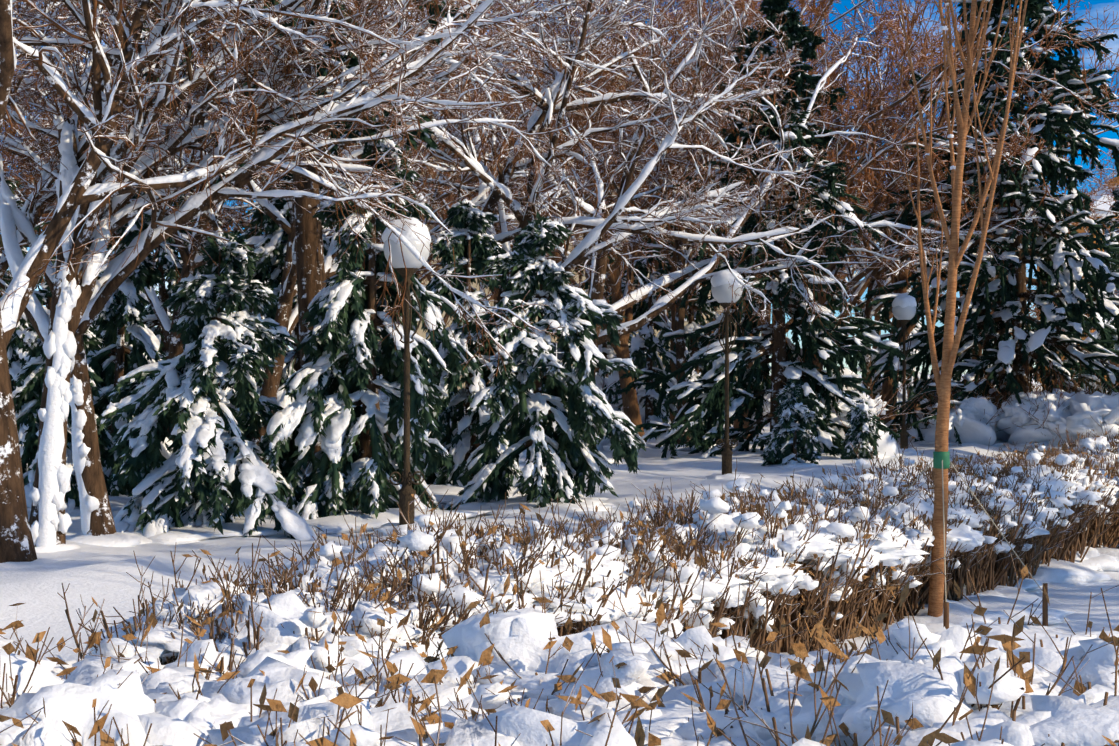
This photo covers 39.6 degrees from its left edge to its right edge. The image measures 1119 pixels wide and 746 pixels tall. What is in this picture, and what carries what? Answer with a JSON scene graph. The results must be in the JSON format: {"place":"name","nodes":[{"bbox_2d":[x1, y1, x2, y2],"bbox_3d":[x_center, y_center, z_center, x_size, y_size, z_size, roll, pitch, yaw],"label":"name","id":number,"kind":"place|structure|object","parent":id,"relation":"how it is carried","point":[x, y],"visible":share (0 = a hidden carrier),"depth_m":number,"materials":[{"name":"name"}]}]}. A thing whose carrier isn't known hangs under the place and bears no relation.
{"place":"outdoors","nodes":[
{"label":"outdoors","id":0,"kind":"place"},
{"bbox_2d":[0,374,1118,661],"bbox_3d":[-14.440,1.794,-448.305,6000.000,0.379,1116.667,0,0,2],"label":"ground snow","id":1,"kind":"structure","parent":0,"point":[98,574],"depth_m":14.04,"materials":[{"name":"white snow"}]},
{"bbox_2d":[0,171,49,473],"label":"spruce","id":2,"kind":"object","parent":1,"relation":"on","point":[17,359],"visible":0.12,"depth_m":25.57,"materials":[{"name":"green plant"}]},
{"bbox_2d":[1,107,49,237],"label":"tree","id":3,"kind":"object","parent":1,"relation":"on","point":[19,168],"depth_m":47.88,"materials":[{"name":"brown plant"}]},
{"bbox_2d":[9,122,55,333],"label":"spruce","id":4,"kind":"object","parent":1,"relation":"on","point":[47,303],"visible":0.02,"depth_m":47.65,"materials":[{"name":"green plant"}]},
{"bbox_2d":[12,281,128,516],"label":"spruce","id":5,"kind":"object","parent":1,"relation":"on","point":[31,373],"visible":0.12,"depth_m":19.77,"materials":[{"name":"green plant"}]},
{"bbox_2d":[2,0,148,314],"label":"tree","id":6,"kind":"object","parent":1,"relation":"on","point":[37,99],"depth_m":60.07,"materials":[{"name":"brown plant"}]},
{"bbox_2d":[34,122,171,355],"bbox_3d":[-10.434,-1.061,34.316,4.165,9.642,4.075,0,0,2],"label":"spruce","id":7,"kind":"object","parent":1,"relation":"on","point":[144,299],"depth_m":34.14,"materials":[{"name":"green plant"}]},
{"bbox_2d":[0,0,213,283],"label":"bare tree","id":8,"kind":"object","parent":1,"relation":"on","point":[4,265],"visible":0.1,"depth_m":21.50,"materials":[{"name":"brown plant"}]},
{"bbox_2d":[0,1,251,280],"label":"tree","id":9,"kind":"object","parent":1,"relation":"on","point":[4,153],"visible":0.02,"depth_m":41.73,"materials":[{"name":"brown plant"}]},
{"bbox_2d":[1,0,256,301],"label":"tree","id":10,"kind":"object","parent":1,"relation":"on","point":[90,101],"depth_m":44.90,"materials":[{"name":"brown plant"}]},
{"bbox_2d":[86,191,182,501],"bbox_3d":[-6.230,0.211,22.040,2.688,6.265,2.704,0,0,2],"label":"spruce","id":11,"kind":"object","parent":1,"relation":"on","point":[131,342],"visible":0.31,"depth_m":21.76,"materials":[{"name":"green plant"}]},
{"bbox_2d":[90,165,225,384],"bbox_3d":[-7.719,-0.411,30.070,3.736,8.690,3.720,0,0,2],"label":"spruce","id":12,"kind":"object","parent":1,"relation":"on","point":[165,263],"depth_m":29.85,"materials":[{"name":"green plant"}]},
{"bbox_2d":[112,34,261,289],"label":"tree","id":13,"kind":"object","parent":1,"relation":"on","point":[198,62],"depth_m":57.17,"materials":[{"name":"brown plant"}]},
{"bbox_2d":[144,143,250,408],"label":"spruce","id":14,"kind":"object","parent":1,"relation":"on","point":[234,231],"depth_m":50.23,"materials":[{"name":"green plant"}]},
{"bbox_2d":[96,230,319,544],"bbox_3d":[-3.887,0.573,17.635,2.626,4.408,2.960,0,0,2],"label":"spruce","id":15,"kind":"object","parent":1,"relation":"on","point":[216,450],"visible":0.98,"depth_m":17.07,"materials":[{"name":"green plant"}]},
{"bbox_2d":[1,0,438,440],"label":"bare tree","id":16,"kind":"object","parent":1,"relation":"on","point":[176,348],"visible":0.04,"depth_m":26.73,"materials":[{"name":"brown plant"}]},
{"bbox_2d":[0,0,499,571],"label":"bare tree","id":17,"kind":"object","parent":1,"relation":"on","point":[16,546],"visible":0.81,"depth_m":14.51,"materials":[{"name":"brown plant"}]},
{"bbox_2d":[224,170,296,436],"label":"spruce","id":18,"kind":"object","parent":1,"relation":"on","point":[248,232],"visible":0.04,"depth_m":35.77,"materials":[{"name":"green plant"}]},
{"bbox_2d":[191,136,344,491],"bbox_3d":[-4.283,-0.192,24.666,4.174,7.388,3.199,0,0,46],"label":"spruce","id":19,"kind":"object","parent":1,"relation":"on","point":[270,249],"visible":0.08,"depth_m":24.32,"materials":[{"name":"green plant"}]},
{"bbox_2d":[0,0,543,552],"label":"bare tree","id":20,"kind":"object","parent":1,"relation":"on","point":[50,518],"visible":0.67,"depth_m":15.26,"materials":[{"name":"brown plant"}]},
{"bbox_2d":[256,159,294,387],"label":"spruce","id":21,"kind":"object","parent":1,"relation":"on","point":[290,344],"depth_m":43.82,"materials":[{"name":"green plant"}]},
{"bbox_2d":[0,0,597,546],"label":"bare tree","id":22,"kind":"object","parent":1,"relation":"on","point":[268,162],"visible":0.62,"depth_m":15.64,"materials":[{"name":"brown plant"}]},
{"bbox_2d":[126,0,487,515],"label":"bare tree","id":23,"kind":"object","parent":1,"relation":"on","point":[310,269],"visible":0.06,"depth_m":20.28,"materials":[{"name":"plant"}]},
{"bbox_2d":[12,0,656,464],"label":"bare tree","id":24,"kind":"object","parent":1,"relation":"on","point":[286,316],"visible":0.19,"depth_m":23.26,"materials":[{"name":"brown plant"}]},
{"bbox_2d":[6,0,702,465],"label":"bare tree","id":25,"kind":"object","parent":1,"relation":"on","point":[238,208],"visible":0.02,"depth_m":28.59,"materials":[{"name":"brown plant"}]},
{"bbox_2d":[240,106,489,534],"bbox_3d":[-2.442,-0.198,18.919,2.955,6.130,2.503,0,0,2],"label":"spruce","id":26,"kind":"object","parent":1,"relation":"on","point":[357,457],"visible":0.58,"depth_m":18.46,"materials":[{"name":"green plant"}]},
{"bbox_2d":[324,145,417,375],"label":"spruce","id":27,"kind":"object","parent":1,"relation":"on","point":[380,329],"depth_m":54.39,"materials":[{"name":"green plant"}]},
{"bbox_2d":[176,1,589,312],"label":"tree","id":28,"kind":"object","parent":1,"relation":"on","point":[428,272],"visible":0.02,"depth_m":53.98,"materials":[{"name":"brown plant"}]},
{"bbox_2d":[191,0,615,329],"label":"tree","id":29,"kind":"object","parent":1,"relation":"on","point":[469,180],"visible":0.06,"depth_m":40.72,"materials":[{"name":"brown plant"}]},
{"bbox_2d":[374,217,439,536],"bbox_3d":[-1.662,0.075,17.048,0.744,3.562,0.798,0,0,2],"label":"street lamp","id":30,"kind":"object","parent":1,"relation":"on","point":[413,264],"visible":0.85,"depth_m":16.98,"materials":[{"name":"metal"}]},
{"bbox_2d":[420,198,549,497],"bbox_3d":[-1.212,-0.122,23.300,2.609,5.022,2.833,0,0,2],"label":"spruce","id":31,"kind":"object","parent":1,"relation":"on","point":[472,243],"visible":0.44,"depth_m":23.20,"materials":[{"name":"green plant"}]},
{"bbox_2d":[355,2,676,325],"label":"tree","id":32,"kind":"object","parent":1,"relation":"on","point":[446,319],"depth_m":64.32,"materials":[{"name":"brown plant"}]},
{"bbox_2d":[503,422,556,462],"bbox_3d":[-0.450,1.303,31.888,2.457,1.791,2.226,0,0,32],"label":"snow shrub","id":33,"kind":"object","parent":1,"relation":"on","point":[522,457],"visible":0.02,"depth_m":31.09,"materials":[{"name":"white snow"}]},
{"bbox_2d":[365,0,712,304],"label":"tree","id":34,"kind":"object","parent":1,"relation":"on","point":[553,259],"visible":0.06,"depth_m":52.36,"materials":[{"name":"brown plant"}]},
{"bbox_2d":[323,0,763,295],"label":"tree","id":35,"kind":"object","parent":1,"relation":"on","point":[612,83],"visible":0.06,"depth_m":42.61,"materials":[{"name":"brown plant"}]},
{"bbox_2d":[443,211,645,514],"bbox_3d":[-0.231,0.065,20.174,2.664,4.240,2.532,0,0,2],"label":"spruce","id":36,"kind":"object","parent":1,"relation":"on","point":[567,447],"visible":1,"depth_m":20.03,"materials":[{"name":"green plant"}]},
{"bbox_2d":[464,366,628,452],"bbox_3d":[-0.416,0.842,34.399,3.600,2.982,3.593,0,0,-16],"label":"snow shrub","id":37,"kind":"object","parent":1,"relation":"on","point":[604,442],"depth_m":34.38,"materials":[{"name":"white snow"}]},
{"bbox_2d":[354,39,760,389],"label":"tree","id":38,"kind":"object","parent":1,"relation":"on","point":[559,355],"depth_m":95.00,"materials":[{"name":"brown plant"}]},
{"bbox_2d":[0,553,1118,745],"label":"hedge","id":39,"kind":"object","parent":1,"relation":"on","point":[524,677],"visible":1,"depth_m":3.76,"materials":[{"name":"brown plant"}]},
{"bbox_2d":[355,0,812,335],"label":"tree","id":40,"kind":"object","parent":1,"relation":"on","point":[639,253],"depth_m":59.95,"materials":[{"name":"brown plant"}]},
{"bbox_2d":[57,415,1118,680],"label":"hedge","id":41,"kind":"object","parent":1,"relation":"on","point":[843,553],"visible":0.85,"depth_m":8.65,"materials":[{"name":"brown plant"}]},
{"bbox_2d":[314,0,876,461],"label":"bare tree","id":42,"kind":"object","parent":1,"relation":"on","point":[694,210],"visible":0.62,"depth_m":23.70,"materials":[{"name":"brown plant"}]},
{"bbox_2d":[563,186,645,389],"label":"spruce","id":43,"kind":"object","parent":1,"relation":"on","point":[606,349],"visible":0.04,"depth_m":54.37,"materials":[{"name":"green plant"}]},
{"bbox_2d":[382,0,860,448],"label":"tree","id":44,"kind":"object","parent":1,"relation":"on","point":[632,411],"visible":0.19,"depth_m":37.81,"materials":[{"name":"brown plant"}]},
{"bbox_2d":[459,0,808,422],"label":"tree","id":45,"kind":"object","parent":1,"relation":"on","point":[664,314],"visible":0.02,"depth_m":47.66,"materials":[{"name":"brown plant"}]},
{"bbox_2d":[601,225,697,433],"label":"spruce","id":46,"kind":"object","parent":1,"relation":"on","point":[651,345],"visible":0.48,"depth_m":45.53,"materials":[{"name":"green plant"}]},
{"bbox_2d":[636,383,669,418],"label":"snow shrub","id":47,"kind":"object","parent":1,"relation":"on","point":[642,387],"depth_m":58.89,"materials":[{"name":"white snow"}]},
{"bbox_2d":[567,24,787,373],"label":"tree","id":48,"kind":"object","parent":1,"relation":"on","point":[670,252],"visible":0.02,"depth_m":71.03,"materials":[{"name":"brown plant"}]},
{"bbox_2d":[553,0,818,451],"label":"bare tree","id":49,"kind":"object","parent":1,"relation":"on","point":[680,344],"visible":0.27,"depth_m":36.64,"materials":[{"name":"brown plant"}]},
{"bbox_2d":[646,170,737,422],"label":"spruce","id":50,"kind":"object","parent":1,"relation":"on","point":[693,324],"visible":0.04,"depth_m":51.47,"materials":[{"name":"green plant"}]},
{"bbox_2d":[669,371,716,447],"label":"spruce","id":51,"kind":"object","parent":1,"relation":"on","point":[695,377],"visible":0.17,"depth_m":37.56,"materials":[{"name":"green plant"}]},
{"bbox_2d":[577,3,844,336],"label":"tree","id":52,"kind":"object","parent":1,"relation":"on","point":[768,319],"visible":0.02,"depth_m":61.57,"materials":[{"name":"brown plant"}]},
{"bbox_2d":[705,269,749,478],"bbox_3d":[2.712,0.083,25.436,0.812,3.575,0.729,0,0,2],"label":"street lamp","id":53,"kind":"object","parent":1,"relation":"on","point":[721,293],"visible":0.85,"depth_m":25.35,"materials":[{"name":"metal"}]},
{"bbox_2d":[414,0,1043,463],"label":"bare tree","id":54,"kind":"object","parent":1,"relation":"on","point":[700,270],"visible":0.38,"depth_m":30.63,"materials":[{"name":"brown plant"}]},
{"bbox_2d":[616,0,905,463],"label":"spruce","id":55,"kind":"object","parent":1,"relation":"on","point":[747,390],"visible":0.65,"depth_m":32.26,"materials":[{"name":"green plant"}]},
{"bbox_2d":[752,374,770,420],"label":"snow shrub","id":56,"kind":"object","parent":1,"relation":"on","point":[767,398],"visible":0.08,"depth_m":54.80,"materials":[{"name":"white snow"}]},
{"bbox_2d":[754,378,823,468],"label":"spruce","id":57,"kind":"object","parent":1,"relation":"on","point":[782,449],"visible":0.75,"depth_m":28.55,"materials":[{"name":"green plant"}]},
{"bbox_2d":[747,324,937,458],"bbox_3d":[5.963,0.738,32.922,4.176,3.556,3.300,0,0,2],"label":"snow shrub","id":58,"kind":"object","parent":1,"relation":"on","point":[885,442],"visible":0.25,"depth_m":32.33,"materials":[{"name":"white snow"}]},
{"bbox_2d":[704,0,1013,410],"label":"tree","id":59,"kind":"object","parent":1,"relation":"on","point":[865,53],"visible":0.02,"depth_m":45.71,"materials":[{"name":"brown plant"}]},
{"bbox_2d":[679,63,1041,398],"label":"bare tree","id":60,"kind":"object","parent":1,"relation":"on","point":[870,311],"visible":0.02,"depth_m":46.04,"materials":[{"name":"brown plant"}]},
{"bbox_2d":[841,399,880,459],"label":"spruce","id":61,"kind":"object","parent":1,"relation":"on","point":[861,418],"visible":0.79,"depth_m":30.47,"materials":[{"name":"green plant"}]},
{"bbox_2d":[623,0,1118,362],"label":"tree","id":62,"kind":"object","parent":1,"relation":"on","point":[843,276],"depth_m":55.87,"materials":[{"name":"brown plant"}]},
{"bbox_2d":[628,0,1118,443],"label":"tree","id":63,"kind":"object","parent":1,"relation":"on","point":[858,174],"visible":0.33,"depth_m":35.47,"materials":[{"name":"brown plant"}]},
{"bbox_2d":[661,0,1118,370],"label":"tree","id":64,"kind":"object","parent":1,"relation":"on","point":[872,270],"visible":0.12,"depth_m":42.08,"materials":[{"name":"brown plant"}]},
{"bbox_2d":[852,207,929,428],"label":"spruce","id":65,"kind":"object","parent":1,"relation":"on","point":[877,391],"visible":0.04,"depth_m":49.14,"materials":[{"name":"green plant"}]},
{"bbox_2d":[664,0,1118,375],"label":"tree","id":66,"kind":"object","parent":1,"relation":"on","point":[890,317],"depth_m":67.17,"materials":[{"name":"plant"}]},
{"bbox_2d":[875,373,907,406],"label":"snow shrub","id":67,"kind":"object","parent":1,"relation":"on","point":[898,390],"visible":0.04,"depth_m":66.93,"materials":[{"name":"white snow"}]},
{"bbox_2d":[892,294,920,455],"bbox_3d":[7.474,0.072,33.554,0.721,3.559,0.668,0,0,-32],"label":"street lamp","id":68,"kind":"object","parent":1,"relation":"on","point":[904,309],"visible":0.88,"depth_m":33.50,"materials":[{"name":"metal"}]},
{"bbox_2d":[727,0,1118,436],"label":"tree","id":69,"kind":"object","parent":1,"relation":"on","point":[889,178],"visible":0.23,"depth_m":42.98,"materials":[{"name":"brown plant"}]},
{"bbox_2d":[819,111,1066,360],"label":"tree","id":70,"kind":"object","parent":1,"relation":"on","point":[979,345],"depth_m":58.85,"materials":[{"name":"green plant"}]},
{"bbox_2d":[896,377,1006,442],"bbox_3d":[9.783,1.088,38.637,2.794,2.162,3.070,0,0,2],"label":"snow shrub","id":71,"kind":"object","parent":1,"relation":"on","point":[912,431],"visible":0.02,"depth_m":38.32,"materials":[{"name":"white snow"}]},
{"bbox_2d":[882,0,1047,628],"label":"staked young tree","id":72,"kind":"object","parent":1,"relation":"on","point":[937,611],"visible":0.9,"depth_m":10.56,"materials":[{"name":"brown plant"}]},
{"bbox_2d":[918,369,1013,446],"bbox_3d":[9.876,1.073,37.597,2.405,2.463,2.936,0,0,15],"label":"snow shrub","id":73,"kind":"object","parent":1,"relation":"on","point":[971,416],"visible":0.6,"depth_m":36.90,"materials":[{"name":"white snow"}]},
{"bbox_2d":[932,228,1036,384],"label":"spruce","id":74,"kind":"object","parent":1,"relation":"on","point":[956,308],"depth_m":57.43,"materials":[{"name":"green plant"}]},
{"bbox_2d":[862,0,1118,447],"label":"spruce","id":75,"kind":"object","parent":1,"relation":"on","point":[1063,263],"visible":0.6,"depth_m":38.64,"materials":[{"name":"green plant"}]},
{"bbox_2d":[973,349,1098,453],"bbox_3d":[11.190,0.760,36.864,2.885,2.705,3.003,0,0,-36],"label":"snow shrub","id":76,"kind":"object","parent":1,"relation":"on","point":[1018,425],"visible":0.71,"depth_m":36.35,"materials":[{"name":"white snow"}]},
{"bbox_2d":[1032,380,1045,391],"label":"snow shrub","id":77,"kind":"object","parent":1,"relation":"on","point":[1035,386],"depth_m":45.90,"materials":[{"name":"white snow"}]},
{"bbox_2d":[1012,370,1118,453],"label":"snow shrub","id":78,"kind":"object","parent":1,"relation":"on","point":[1074,417],"visible":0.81,"depth_m":35.46,"materials":[{"name":"white snow"}]},
{"bbox_2d":[1028,166,1118,386],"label":"tree","id":79,"kind":"object","parent":1,"relation":"on","point":[1037,314],"visible":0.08,"depth_m":61.91,"materials":[{"name":"green plant"}]},
{"bbox_2d":[1070,185,1118,391],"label":"spruce","id":80,"kind":"object","parent":1,"relation":"on","point":[1115,192],"visible":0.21,"depth_m":51.12,"materials":[{"name":"green plant"}]},
{"bbox_2d":[0,0,1118,373],"label":"sky","id":81,"kind":"structure","parent":0,"point":[1097,6],"materials":[{"name":"blue"}]}
]}

